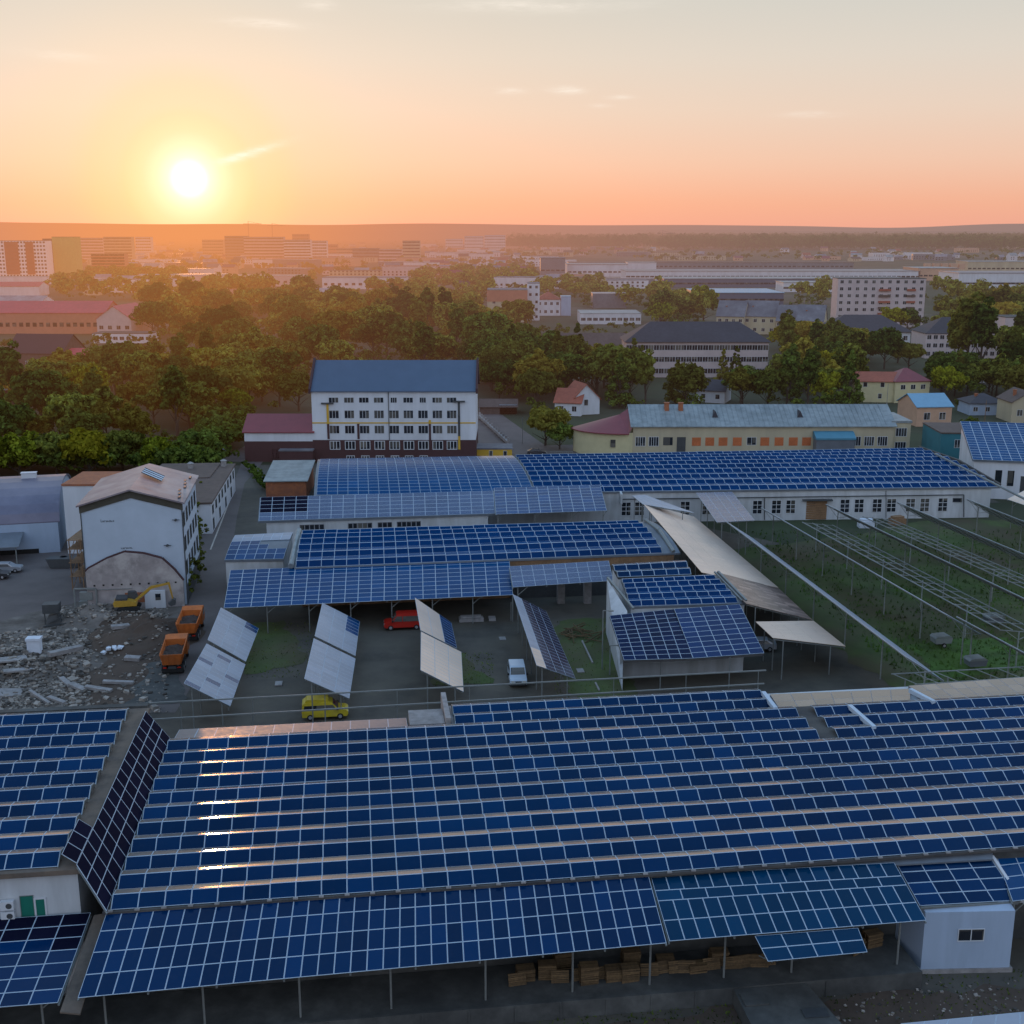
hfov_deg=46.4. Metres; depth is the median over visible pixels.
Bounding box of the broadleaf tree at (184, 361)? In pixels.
[162,355,196,368]
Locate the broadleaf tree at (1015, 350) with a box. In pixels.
[996,339,1023,361]
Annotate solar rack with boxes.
[184,644,244,728]
[208,608,258,678]
[304,639,354,722]
[315,603,359,656]
[415,598,456,648]
[420,632,463,708]
[513,594,574,697]
[633,495,693,526]
[645,505,777,610]
[696,492,753,554]
[716,572,811,645]
[726,521,943,682]
[756,621,845,679]
[761,508,980,663]
[826,504,1023,612]
[897,502,1023,584]
[956,616,1023,677]
[967,499,1023,551]
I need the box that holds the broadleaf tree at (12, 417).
[0,397,37,435]
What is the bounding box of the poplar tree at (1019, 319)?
[1013,308,1023,326]
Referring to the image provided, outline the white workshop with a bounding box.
[959,421,1023,498]
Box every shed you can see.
[224,532,293,589]
[258,491,494,540]
[263,460,314,496]
[288,518,679,606]
[606,571,763,688]
[611,560,690,601]
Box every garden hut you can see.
[478,399,517,413]
[499,404,516,413]
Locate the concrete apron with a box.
[125,658,187,705]
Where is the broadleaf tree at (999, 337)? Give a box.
[991,325,1023,349]
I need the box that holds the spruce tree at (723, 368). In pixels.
[713,348,728,379]
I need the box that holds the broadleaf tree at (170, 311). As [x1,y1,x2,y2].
[150,302,173,330]
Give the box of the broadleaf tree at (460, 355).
[455,333,485,359]
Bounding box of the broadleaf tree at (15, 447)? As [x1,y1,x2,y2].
[0,430,38,475]
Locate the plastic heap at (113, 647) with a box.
[100,645,123,654]
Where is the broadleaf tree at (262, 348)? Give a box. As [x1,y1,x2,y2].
[255,346,286,351]
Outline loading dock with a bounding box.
[0,935,922,1023]
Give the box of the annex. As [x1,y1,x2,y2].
[242,414,313,461]
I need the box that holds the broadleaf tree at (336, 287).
[323,285,350,294]
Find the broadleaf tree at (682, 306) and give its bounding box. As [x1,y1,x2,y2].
[668,298,696,320]
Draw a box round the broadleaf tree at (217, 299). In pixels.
[200,291,233,308]
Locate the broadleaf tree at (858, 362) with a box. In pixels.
[829,348,869,384]
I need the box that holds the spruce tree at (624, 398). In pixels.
[604,353,635,407]
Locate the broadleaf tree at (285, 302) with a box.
[268,294,307,314]
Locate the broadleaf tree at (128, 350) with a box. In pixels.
[117,346,141,381]
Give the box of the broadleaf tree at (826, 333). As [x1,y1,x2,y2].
[806,330,832,342]
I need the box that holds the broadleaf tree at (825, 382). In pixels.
[804,371,840,403]
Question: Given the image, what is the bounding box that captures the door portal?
[73,588,97,607]
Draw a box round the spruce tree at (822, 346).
[818,337,824,354]
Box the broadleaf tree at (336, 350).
[314,339,363,359]
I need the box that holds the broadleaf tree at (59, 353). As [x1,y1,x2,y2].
[46,347,83,365]
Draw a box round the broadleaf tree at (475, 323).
[459,311,514,343]
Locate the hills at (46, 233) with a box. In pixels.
[0,228,1023,238]
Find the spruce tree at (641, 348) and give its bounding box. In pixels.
[639,345,649,381]
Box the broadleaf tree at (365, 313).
[351,305,401,346]
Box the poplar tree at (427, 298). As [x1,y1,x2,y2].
[417,287,434,325]
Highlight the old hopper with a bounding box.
[42,601,65,627]
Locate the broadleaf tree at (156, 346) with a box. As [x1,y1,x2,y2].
[141,339,164,352]
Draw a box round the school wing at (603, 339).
[560,333,625,346]
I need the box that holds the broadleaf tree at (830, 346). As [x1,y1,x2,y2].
[824,341,843,352]
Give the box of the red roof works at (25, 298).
[0,295,53,300]
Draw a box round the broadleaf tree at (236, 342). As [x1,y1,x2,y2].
[216,334,250,353]
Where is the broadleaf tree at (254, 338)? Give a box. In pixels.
[237,326,276,352]
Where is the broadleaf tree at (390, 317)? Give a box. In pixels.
[371,311,404,357]
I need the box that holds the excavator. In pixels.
[113,581,175,611]
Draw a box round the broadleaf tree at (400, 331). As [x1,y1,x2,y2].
[386,319,434,359]
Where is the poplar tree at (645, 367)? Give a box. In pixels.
[635,349,656,403]
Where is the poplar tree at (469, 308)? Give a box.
[462,299,477,316]
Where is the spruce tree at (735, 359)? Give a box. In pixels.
[729,345,742,369]
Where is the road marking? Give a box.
[210,502,229,549]
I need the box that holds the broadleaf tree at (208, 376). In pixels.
[183,365,234,399]
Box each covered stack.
[963,654,987,666]
[983,612,1004,622]
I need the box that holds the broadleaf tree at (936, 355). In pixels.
[925,350,953,365]
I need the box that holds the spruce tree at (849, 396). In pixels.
[835,350,864,403]
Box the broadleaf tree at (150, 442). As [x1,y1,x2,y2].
[138,435,178,463]
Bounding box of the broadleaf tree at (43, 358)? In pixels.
[27,356,46,362]
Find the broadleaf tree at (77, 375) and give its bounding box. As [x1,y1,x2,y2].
[64,363,109,395]
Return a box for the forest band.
[505,231,1023,249]
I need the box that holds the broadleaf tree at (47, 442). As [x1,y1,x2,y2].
[33,431,71,473]
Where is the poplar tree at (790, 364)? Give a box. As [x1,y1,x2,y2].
[779,351,798,403]
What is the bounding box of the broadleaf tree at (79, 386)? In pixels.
[60,377,83,394]
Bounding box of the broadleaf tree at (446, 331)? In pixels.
[436,319,458,338]
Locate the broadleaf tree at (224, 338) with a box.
[215,331,246,345]
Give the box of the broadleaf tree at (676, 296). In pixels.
[671,291,681,318]
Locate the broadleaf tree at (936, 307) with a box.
[933,295,957,310]
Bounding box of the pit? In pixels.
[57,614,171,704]
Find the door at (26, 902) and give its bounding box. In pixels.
[19,895,34,916]
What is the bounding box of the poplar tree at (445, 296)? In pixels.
[437,287,452,303]
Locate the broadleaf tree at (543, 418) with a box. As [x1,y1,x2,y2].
[526,405,570,445]
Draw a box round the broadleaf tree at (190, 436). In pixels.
[176,428,218,449]
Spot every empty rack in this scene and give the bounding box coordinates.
[802,522,1023,666]
[862,516,1023,601]
[891,666,1023,686]
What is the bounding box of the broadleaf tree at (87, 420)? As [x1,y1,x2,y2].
[57,410,112,435]
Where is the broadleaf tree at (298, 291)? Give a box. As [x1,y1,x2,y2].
[292,286,315,295]
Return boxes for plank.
[581,640,592,662]
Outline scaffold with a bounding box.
[67,530,84,589]
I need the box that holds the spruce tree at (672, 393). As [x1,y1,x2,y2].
[664,360,688,402]
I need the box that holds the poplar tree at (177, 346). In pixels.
[169,332,185,355]
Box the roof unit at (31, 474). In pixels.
[20,471,36,478]
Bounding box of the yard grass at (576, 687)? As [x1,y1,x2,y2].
[554,618,637,697]
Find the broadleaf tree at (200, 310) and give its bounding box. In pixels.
[182,305,213,321]
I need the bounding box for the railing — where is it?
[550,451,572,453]
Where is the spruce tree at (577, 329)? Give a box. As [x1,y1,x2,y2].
[572,323,587,380]
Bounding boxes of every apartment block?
[80,238,103,261]
[91,254,128,267]
[103,237,135,259]
[135,237,153,252]
[202,240,224,257]
[224,236,248,259]
[243,237,284,258]
[283,240,311,257]
[292,234,309,239]
[312,241,327,257]
[328,244,337,252]
[336,248,351,253]
[352,248,379,261]
[379,249,402,260]
[403,241,420,256]
[445,239,462,249]
[464,236,483,248]
[484,235,504,251]
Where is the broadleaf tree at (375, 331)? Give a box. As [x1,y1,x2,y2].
[349,314,390,359]
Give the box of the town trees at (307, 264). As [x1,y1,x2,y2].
[9,238,663,277]
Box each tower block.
[0,240,53,275]
[52,237,82,276]
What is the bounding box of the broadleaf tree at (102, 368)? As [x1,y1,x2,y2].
[62,361,110,387]
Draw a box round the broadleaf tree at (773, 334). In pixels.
[767,325,778,342]
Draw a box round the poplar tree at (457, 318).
[446,303,465,358]
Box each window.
[33,897,47,915]
[155,594,160,599]
[314,524,318,529]
[328,397,338,402]
[329,410,338,418]
[329,425,339,433]
[330,441,339,449]
[344,397,353,402]
[344,410,353,418]
[345,425,354,433]
[345,441,355,449]
[348,523,352,528]
[353,523,357,528]
[359,397,368,402]
[359,410,368,418]
[360,425,369,433]
[360,441,369,449]
[374,397,383,402]
[374,410,383,418]
[374,425,383,433]
[374,441,384,449]
[389,410,398,418]
[389,425,398,433]
[389,441,399,449]
[390,397,396,402]
[403,397,412,402]
[403,410,412,418]
[404,425,413,433]
[404,441,413,449]
[411,521,415,526]
[418,410,427,418]
[418,425,427,433]
[418,441,428,449]
[419,397,425,402]
[432,397,441,402]
[432,410,441,418]
[432,441,442,449]
[433,425,442,433]
[447,397,456,402]
[447,410,456,418]
[447,425,456,433]
[447,441,456,449]
[572,406,576,411]
[610,440,615,446]
[621,502,630,515]
[634,502,643,515]
[635,437,645,445]
[649,437,658,445]
[658,368,663,373]
[663,437,672,444]
[675,345,680,349]
[680,501,689,514]
[691,357,696,361]
[692,437,700,445]
[702,502,710,514]
[705,437,713,445]
[707,368,712,373]
[718,437,727,445]
[733,437,741,445]
[747,437,755,444]
[751,357,756,361]
[752,500,762,513]
[757,345,762,349]
[760,437,768,445]
[763,345,768,349]
[771,500,781,513]
[774,437,783,445]
[785,500,795,513]
[789,437,797,445]
[802,437,810,445]
[840,499,849,512]
[854,499,863,512]
[855,436,860,445]
[864,436,874,445]
[872,499,881,511]
[877,436,887,445]
[886,498,896,511]
[894,442,905,447]
[895,428,906,435]
[905,498,915,511]
[919,498,929,511]
[924,413,929,419]
[937,498,947,511]
[939,412,945,419]
[952,498,961,501]
[954,440,960,447]
[957,928,984,941]
[994,470,1002,483]
[1006,470,1014,486]
[1017,410,1022,415]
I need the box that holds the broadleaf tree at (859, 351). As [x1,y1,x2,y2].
[831,340,866,357]
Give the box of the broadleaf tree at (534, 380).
[514,367,564,408]
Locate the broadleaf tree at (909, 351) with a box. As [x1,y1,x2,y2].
[892,342,926,368]
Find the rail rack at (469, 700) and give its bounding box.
[146,670,765,729]
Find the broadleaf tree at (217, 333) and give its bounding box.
[193,328,227,347]
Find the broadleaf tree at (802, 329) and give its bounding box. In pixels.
[794,320,822,337]
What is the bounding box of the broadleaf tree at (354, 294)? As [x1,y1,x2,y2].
[329,291,362,298]
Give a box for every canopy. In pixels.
[0,913,91,1023]
[77,877,666,1023]
[224,561,512,634]
[494,485,606,522]
[509,561,611,619]
[650,863,926,977]
[901,1012,1023,1023]
[997,857,1023,911]
[1007,491,1023,528]
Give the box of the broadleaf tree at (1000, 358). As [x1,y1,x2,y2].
[975,353,1014,395]
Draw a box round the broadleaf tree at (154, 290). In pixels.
[137,281,170,301]
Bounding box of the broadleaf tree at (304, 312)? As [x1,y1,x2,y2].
[279,304,315,323]
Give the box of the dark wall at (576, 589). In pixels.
[510,565,611,598]
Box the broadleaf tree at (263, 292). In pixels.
[247,289,266,313]
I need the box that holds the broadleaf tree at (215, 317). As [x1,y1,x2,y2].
[198,304,241,329]
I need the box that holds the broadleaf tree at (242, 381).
[211,365,255,395]
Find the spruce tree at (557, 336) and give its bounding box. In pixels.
[550,330,569,387]
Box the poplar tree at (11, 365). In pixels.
[0,340,24,404]
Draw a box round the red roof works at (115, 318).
[96,302,153,331]
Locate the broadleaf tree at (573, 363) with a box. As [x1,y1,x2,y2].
[547,351,591,387]
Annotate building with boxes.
[76,463,200,603]
[195,463,235,533]
[626,402,911,452]
[895,855,1023,973]
[921,422,961,458]
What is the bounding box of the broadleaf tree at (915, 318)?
[900,307,929,329]
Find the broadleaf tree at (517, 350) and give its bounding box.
[490,339,538,391]
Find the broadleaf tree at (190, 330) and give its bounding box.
[175,321,212,348]
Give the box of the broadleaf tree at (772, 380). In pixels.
[751,369,791,403]
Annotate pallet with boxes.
[508,972,526,986]
[516,963,534,972]
[538,959,555,967]
[538,968,555,969]
[538,974,555,975]
[551,970,568,982]
[552,955,571,962]
[553,954,571,958]
[554,956,571,960]
[555,951,571,956]
[556,961,571,964]
[556,964,571,968]
[556,966,571,969]
[571,968,579,980]
[578,964,598,971]
[578,968,598,975]
[578,970,597,977]
[579,960,598,969]
[579,975,598,979]
[579,979,597,985]
[580,969,598,973]
[580,977,598,981]
[580,979,598,983]
[603,975,621,982]
[604,963,621,972]
[604,973,621,980]
[605,970,621,974]
[605,972,621,976]
[605,973,621,978]
[620,953,640,960]
[620,955,640,962]
[620,962,639,971]
[621,946,640,954]
[621,950,640,956]
[621,952,640,958]
[621,980,638,983]
[622,970,639,973]
[622,974,639,977]
[622,976,639,979]
[640,963,658,975]
[651,960,668,973]
[655,953,674,960]
[668,959,685,973]
[678,960,695,972]
[686,962,706,970]
[687,959,707,968]
[688,968,706,972]
[690,970,706,973]
[702,956,720,970]
[708,949,727,956]
[709,946,729,955]
[725,956,741,968]
[733,954,750,965]
[741,953,757,967]
[750,955,767,966]
[758,953,775,965]
[862,927,883,937]
[862,932,882,939]
[862,934,882,941]
[862,936,882,943]
[865,942,882,946]
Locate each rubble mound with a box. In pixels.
[0,647,106,680]
[59,604,116,627]
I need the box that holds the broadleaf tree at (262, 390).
[252,372,274,401]
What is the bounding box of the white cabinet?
[25,635,42,653]
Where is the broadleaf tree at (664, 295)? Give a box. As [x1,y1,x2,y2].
[644,287,674,320]
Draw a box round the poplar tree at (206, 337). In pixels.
[198,327,215,348]
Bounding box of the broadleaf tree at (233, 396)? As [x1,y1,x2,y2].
[216,388,254,406]
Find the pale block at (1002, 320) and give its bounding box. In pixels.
[995,315,1016,328]
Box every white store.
[0,276,51,283]
[189,275,306,285]
[322,276,408,288]
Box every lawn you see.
[734,519,1023,686]
[907,637,1023,676]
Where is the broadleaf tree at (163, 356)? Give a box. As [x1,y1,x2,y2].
[149,352,168,360]
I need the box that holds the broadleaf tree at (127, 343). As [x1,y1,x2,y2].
[102,340,136,380]
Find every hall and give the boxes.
[314,446,1000,523]
[540,257,565,274]
[565,263,628,276]
[567,261,853,268]
[577,310,640,323]
[591,292,626,307]
[621,269,919,280]
[626,262,656,268]
[659,277,832,286]
[686,288,784,304]
[775,281,831,291]
[903,267,958,280]
[938,271,1023,289]
[956,261,1023,270]
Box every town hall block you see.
[98,278,176,292]
[131,259,177,261]
[139,262,164,267]
[139,273,227,276]
[153,245,166,249]
[155,254,181,256]
[164,262,197,267]
[187,268,213,273]
[201,263,243,267]
[243,259,252,263]
[252,259,272,267]
[267,267,314,274]
[272,258,313,258]
[272,259,321,267]
[314,257,361,265]
[329,254,352,256]
[329,270,382,275]
[355,257,377,261]
[378,261,413,267]
[382,265,435,276]
[396,257,441,260]
[403,262,439,264]
[420,244,438,247]
[430,252,469,256]
[435,253,476,258]
[447,248,464,251]
[449,261,488,265]
[455,253,493,259]
[457,249,495,252]
[494,276,542,287]
[501,255,510,258]
[505,246,519,249]
[513,256,557,260]
[520,250,550,254]
[525,259,576,266]
[541,247,570,251]
[560,274,591,275]
[571,276,605,282]
[590,246,621,250]
[606,277,654,283]
[606,279,648,288]
[616,252,650,256]
[646,247,674,249]
[651,252,679,255]
[658,256,697,260]
[680,255,725,259]
[813,256,840,259]
[861,257,882,260]
[868,252,888,256]
[903,252,932,258]
[911,254,951,259]
[954,248,978,252]
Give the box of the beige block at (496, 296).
[487,288,527,321]
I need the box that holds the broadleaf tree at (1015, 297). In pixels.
[1005,293,1023,302]
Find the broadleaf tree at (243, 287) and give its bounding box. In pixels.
[233,283,253,297]
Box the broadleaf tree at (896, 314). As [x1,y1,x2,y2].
[880,306,910,325]
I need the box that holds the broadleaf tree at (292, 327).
[277,315,314,340]
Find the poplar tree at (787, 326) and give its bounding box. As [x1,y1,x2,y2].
[778,314,796,344]
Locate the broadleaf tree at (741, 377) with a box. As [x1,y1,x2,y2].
[723,366,760,403]
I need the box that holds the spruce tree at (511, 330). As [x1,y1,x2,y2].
[506,324,516,340]
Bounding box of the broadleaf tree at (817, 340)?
[814,336,835,346]
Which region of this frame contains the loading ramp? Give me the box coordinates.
[733,983,840,1023]
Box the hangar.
[0,474,70,563]
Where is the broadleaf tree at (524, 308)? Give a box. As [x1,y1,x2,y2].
[500,299,534,323]
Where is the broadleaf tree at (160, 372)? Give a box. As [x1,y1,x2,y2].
[147,364,191,416]
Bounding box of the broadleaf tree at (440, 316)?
[432,301,463,328]
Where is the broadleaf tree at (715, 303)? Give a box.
[694,292,718,319]
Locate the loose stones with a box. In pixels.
[834,980,1018,1021]
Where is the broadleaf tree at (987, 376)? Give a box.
[978,364,1002,396]
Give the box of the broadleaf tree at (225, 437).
[198,426,234,445]
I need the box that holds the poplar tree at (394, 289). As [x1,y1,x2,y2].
[389,283,398,294]
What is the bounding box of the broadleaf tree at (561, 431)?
[545,422,573,448]
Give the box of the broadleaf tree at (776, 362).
[764,353,800,371]
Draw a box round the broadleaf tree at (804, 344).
[779,335,816,370]
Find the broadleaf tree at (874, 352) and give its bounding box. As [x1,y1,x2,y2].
[864,341,881,358]
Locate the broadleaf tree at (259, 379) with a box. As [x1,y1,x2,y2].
[233,362,270,402]
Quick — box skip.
[45,556,80,567]
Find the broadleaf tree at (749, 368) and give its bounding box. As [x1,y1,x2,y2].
[721,365,759,403]
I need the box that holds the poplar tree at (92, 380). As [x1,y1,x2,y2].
[82,366,103,394]
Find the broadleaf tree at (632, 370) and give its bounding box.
[607,357,638,392]
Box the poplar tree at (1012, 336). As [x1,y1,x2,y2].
[1002,326,1023,356]
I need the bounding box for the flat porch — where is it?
[278,448,314,459]
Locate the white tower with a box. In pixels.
[527,282,539,319]
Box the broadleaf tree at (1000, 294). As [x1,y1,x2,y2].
[984,284,1014,301]
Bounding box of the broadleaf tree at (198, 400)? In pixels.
[156,381,220,428]
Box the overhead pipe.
[934,453,1023,499]
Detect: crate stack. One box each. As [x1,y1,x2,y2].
[857,518,874,527]
[888,515,905,525]
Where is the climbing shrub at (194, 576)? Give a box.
[188,481,208,592]
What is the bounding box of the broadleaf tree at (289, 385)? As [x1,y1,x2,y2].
[274,372,309,410]
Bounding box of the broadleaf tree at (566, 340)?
[551,334,590,381]
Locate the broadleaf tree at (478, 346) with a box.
[463,335,500,386]
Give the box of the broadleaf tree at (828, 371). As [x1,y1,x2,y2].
[814,367,848,394]
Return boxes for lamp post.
[601,610,613,668]
[609,645,618,674]
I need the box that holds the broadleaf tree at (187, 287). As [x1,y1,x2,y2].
[178,280,204,296]
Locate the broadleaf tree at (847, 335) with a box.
[829,328,873,353]
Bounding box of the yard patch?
[430,653,493,684]
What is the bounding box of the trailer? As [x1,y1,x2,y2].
[930,632,952,647]
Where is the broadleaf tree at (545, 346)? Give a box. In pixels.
[534,339,561,355]
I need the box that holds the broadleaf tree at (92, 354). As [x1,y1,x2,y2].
[76,345,115,362]
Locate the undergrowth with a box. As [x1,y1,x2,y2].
[0,292,985,471]
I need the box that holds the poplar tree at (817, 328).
[808,318,824,341]
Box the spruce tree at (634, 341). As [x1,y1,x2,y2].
[631,338,636,348]
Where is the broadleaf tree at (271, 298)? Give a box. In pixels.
[258,293,285,314]
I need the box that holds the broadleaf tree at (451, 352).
[425,334,462,359]
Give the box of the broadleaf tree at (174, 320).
[169,313,196,328]
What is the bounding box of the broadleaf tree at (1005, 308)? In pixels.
[991,301,1021,314]
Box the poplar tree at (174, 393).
[158,365,189,435]
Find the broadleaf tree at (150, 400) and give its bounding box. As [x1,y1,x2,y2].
[130,388,161,424]
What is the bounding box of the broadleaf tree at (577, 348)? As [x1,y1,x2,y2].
[563,342,588,382]
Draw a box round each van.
[302,694,348,720]
[383,610,419,630]
[507,659,527,685]
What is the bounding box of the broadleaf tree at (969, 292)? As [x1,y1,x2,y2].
[959,286,983,302]
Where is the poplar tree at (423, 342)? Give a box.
[412,321,435,359]
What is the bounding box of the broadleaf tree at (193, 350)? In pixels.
[184,347,210,356]
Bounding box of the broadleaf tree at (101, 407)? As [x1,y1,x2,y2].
[90,399,121,432]
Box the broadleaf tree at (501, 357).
[479,349,515,383]
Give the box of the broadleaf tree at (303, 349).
[279,341,311,368]
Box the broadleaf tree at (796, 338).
[780,335,800,347]
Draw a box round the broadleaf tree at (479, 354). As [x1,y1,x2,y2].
[475,350,492,390]
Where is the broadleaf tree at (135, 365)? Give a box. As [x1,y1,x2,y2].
[108,350,162,385]
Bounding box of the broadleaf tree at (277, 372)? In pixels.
[263,368,284,406]
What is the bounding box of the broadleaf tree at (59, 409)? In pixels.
[36,391,99,433]
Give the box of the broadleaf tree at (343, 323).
[310,310,363,342]
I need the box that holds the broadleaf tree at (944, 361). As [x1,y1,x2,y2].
[923,356,963,392]
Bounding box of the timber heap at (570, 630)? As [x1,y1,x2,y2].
[558,622,605,642]
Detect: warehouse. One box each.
[0,702,169,995]
[102,677,1023,995]
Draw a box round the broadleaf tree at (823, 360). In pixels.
[799,357,827,371]
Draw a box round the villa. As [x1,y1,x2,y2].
[911,317,998,357]
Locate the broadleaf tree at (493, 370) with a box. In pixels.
[479,359,519,398]
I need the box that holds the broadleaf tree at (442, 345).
[401,332,451,359]
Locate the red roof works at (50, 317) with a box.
[0,301,116,333]
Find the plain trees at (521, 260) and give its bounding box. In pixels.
[506,245,1023,289]
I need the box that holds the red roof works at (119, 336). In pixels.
[92,331,158,342]
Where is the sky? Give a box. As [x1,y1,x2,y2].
[0,0,1023,227]
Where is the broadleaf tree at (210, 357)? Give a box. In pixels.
[191,346,236,368]
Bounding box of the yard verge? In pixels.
[235,620,307,673]
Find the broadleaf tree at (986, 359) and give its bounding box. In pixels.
[980,358,991,391]
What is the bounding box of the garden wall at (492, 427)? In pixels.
[478,412,509,442]
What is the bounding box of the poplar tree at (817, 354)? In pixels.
[804,345,821,393]
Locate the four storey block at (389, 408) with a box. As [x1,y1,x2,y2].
[308,358,479,461]
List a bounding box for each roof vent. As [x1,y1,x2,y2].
[187,462,193,468]
[220,459,226,466]
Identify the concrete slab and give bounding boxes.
[0,655,26,662]
[0,688,23,697]
[3,667,32,673]
[28,689,50,703]
[47,644,82,656]
[47,695,66,704]
[58,676,70,687]
[68,681,86,690]
[84,684,112,692]
[102,679,133,684]
[111,623,129,629]
[124,655,140,661]
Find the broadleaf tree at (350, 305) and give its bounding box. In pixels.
[331,296,363,313]
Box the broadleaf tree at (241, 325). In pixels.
[216,317,263,334]
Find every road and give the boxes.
[153,455,261,712]
[225,408,580,461]
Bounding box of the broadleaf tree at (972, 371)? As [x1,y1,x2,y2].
[960,363,980,395]
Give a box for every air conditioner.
[0,899,14,910]
[0,909,15,919]
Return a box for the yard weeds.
[245,620,1022,1023]
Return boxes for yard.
[0,539,85,620]
[62,464,1023,1023]
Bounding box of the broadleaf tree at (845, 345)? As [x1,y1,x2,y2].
[834,342,861,350]
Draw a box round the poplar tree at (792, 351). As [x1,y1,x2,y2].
[783,345,800,375]
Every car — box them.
[0,561,23,572]
[0,569,10,578]
[527,448,545,453]
[756,636,776,651]
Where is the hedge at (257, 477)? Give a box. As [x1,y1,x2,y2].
[240,460,265,488]
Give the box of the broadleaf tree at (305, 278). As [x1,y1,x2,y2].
[289,274,319,290]
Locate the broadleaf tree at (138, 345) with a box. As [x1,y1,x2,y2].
[135,343,142,349]
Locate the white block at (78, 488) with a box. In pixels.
[61,471,122,553]
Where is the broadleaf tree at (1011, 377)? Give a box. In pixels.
[994,363,1023,389]
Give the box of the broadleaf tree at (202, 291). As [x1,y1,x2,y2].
[190,287,216,305]
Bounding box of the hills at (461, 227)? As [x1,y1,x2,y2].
[0,222,1023,230]
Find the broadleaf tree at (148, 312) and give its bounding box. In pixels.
[128,300,172,330]
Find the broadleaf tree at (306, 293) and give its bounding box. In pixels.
[299,290,318,297]
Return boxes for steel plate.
[801,1007,829,1017]
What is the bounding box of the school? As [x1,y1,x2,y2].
[619,321,770,376]
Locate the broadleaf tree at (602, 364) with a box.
[583,343,641,391]
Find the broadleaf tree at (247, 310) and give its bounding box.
[226,301,252,316]
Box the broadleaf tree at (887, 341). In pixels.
[864,326,904,368]
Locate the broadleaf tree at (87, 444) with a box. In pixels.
[57,427,112,470]
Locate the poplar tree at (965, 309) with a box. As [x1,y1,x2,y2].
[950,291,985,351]
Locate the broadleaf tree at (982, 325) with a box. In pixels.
[967,296,1000,358]
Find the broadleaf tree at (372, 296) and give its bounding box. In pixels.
[363,289,396,305]
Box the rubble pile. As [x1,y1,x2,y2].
[0,603,169,712]
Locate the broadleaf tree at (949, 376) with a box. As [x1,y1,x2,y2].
[930,365,969,394]
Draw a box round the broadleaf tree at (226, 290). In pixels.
[218,288,232,295]
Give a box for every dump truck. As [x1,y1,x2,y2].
[159,633,189,672]
[175,605,204,639]
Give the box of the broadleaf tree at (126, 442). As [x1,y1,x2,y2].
[101,429,146,470]
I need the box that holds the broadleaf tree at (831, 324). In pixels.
[823,317,850,331]
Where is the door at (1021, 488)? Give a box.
[1019,476,1023,492]
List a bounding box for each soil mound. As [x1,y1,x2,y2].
[86,613,205,654]
[99,611,147,626]
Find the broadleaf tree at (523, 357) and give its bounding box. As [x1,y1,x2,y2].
[513,353,561,399]
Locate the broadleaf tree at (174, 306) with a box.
[160,296,181,330]
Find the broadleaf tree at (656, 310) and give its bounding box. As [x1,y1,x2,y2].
[642,302,672,320]
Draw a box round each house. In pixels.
[8,333,86,371]
[69,348,84,354]
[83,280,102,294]
[95,274,111,276]
[118,275,133,277]
[135,253,147,258]
[143,263,163,268]
[181,254,192,259]
[199,255,212,261]
[203,259,217,267]
[206,264,221,272]
[222,264,238,274]
[231,259,241,268]
[287,263,297,267]
[321,264,333,266]
[322,267,334,274]
[354,268,369,269]
[383,262,399,265]
[425,251,433,256]
[430,260,443,264]
[454,280,470,290]
[458,254,468,260]
[491,251,499,256]
[540,291,560,315]
[546,274,560,277]
[553,388,583,415]
[560,295,570,315]
[563,250,572,256]
[568,380,601,414]
[614,248,623,252]
[695,251,704,254]
[696,379,730,402]
[716,300,748,324]
[733,256,742,260]
[745,300,779,333]
[775,305,797,325]
[780,248,788,251]
[796,304,827,322]
[801,253,810,257]
[803,256,812,259]
[820,246,827,250]
[822,256,829,260]
[823,315,911,342]
[847,257,861,260]
[851,253,861,256]
[852,371,896,402]
[882,255,893,260]
[887,249,895,254]
[893,255,902,259]
[893,368,931,402]
[896,393,953,426]
[934,254,946,260]
[957,393,997,414]
[995,254,1004,259]
[996,387,1023,422]
[1006,253,1017,260]
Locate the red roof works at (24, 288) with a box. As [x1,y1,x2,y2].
[0,282,48,294]
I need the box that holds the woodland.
[43,263,1023,328]
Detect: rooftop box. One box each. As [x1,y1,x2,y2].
[923,263,930,266]
[932,263,939,266]
[940,263,948,266]
[949,263,956,267]
[957,263,965,268]
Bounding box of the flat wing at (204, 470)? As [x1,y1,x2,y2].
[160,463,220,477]
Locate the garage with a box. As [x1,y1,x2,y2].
[477,443,512,455]
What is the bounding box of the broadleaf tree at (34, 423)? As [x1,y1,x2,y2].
[22,410,53,433]
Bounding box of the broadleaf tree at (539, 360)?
[512,348,566,398]
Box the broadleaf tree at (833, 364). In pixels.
[824,359,854,393]
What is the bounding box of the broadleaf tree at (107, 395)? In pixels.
[92,385,123,431]
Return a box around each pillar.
[557,581,564,603]
[583,573,591,603]
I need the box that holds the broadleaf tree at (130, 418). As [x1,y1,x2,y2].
[113,402,159,437]
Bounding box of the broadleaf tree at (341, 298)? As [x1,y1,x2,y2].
[319,293,347,307]
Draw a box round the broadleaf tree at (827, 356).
[819,350,842,364]
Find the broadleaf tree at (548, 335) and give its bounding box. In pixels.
[539,330,569,342]
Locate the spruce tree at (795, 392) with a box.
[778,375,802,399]
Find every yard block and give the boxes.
[275,681,282,685]
[459,614,483,622]
[488,616,495,620]
[576,668,584,672]
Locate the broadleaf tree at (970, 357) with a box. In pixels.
[943,349,981,366]
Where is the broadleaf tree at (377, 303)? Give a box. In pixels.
[371,298,395,311]
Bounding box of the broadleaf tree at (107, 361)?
[96,353,128,394]
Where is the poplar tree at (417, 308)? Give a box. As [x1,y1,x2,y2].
[407,296,428,325]
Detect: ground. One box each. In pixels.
[0,239,1023,543]
[0,601,181,712]
[48,245,1023,326]

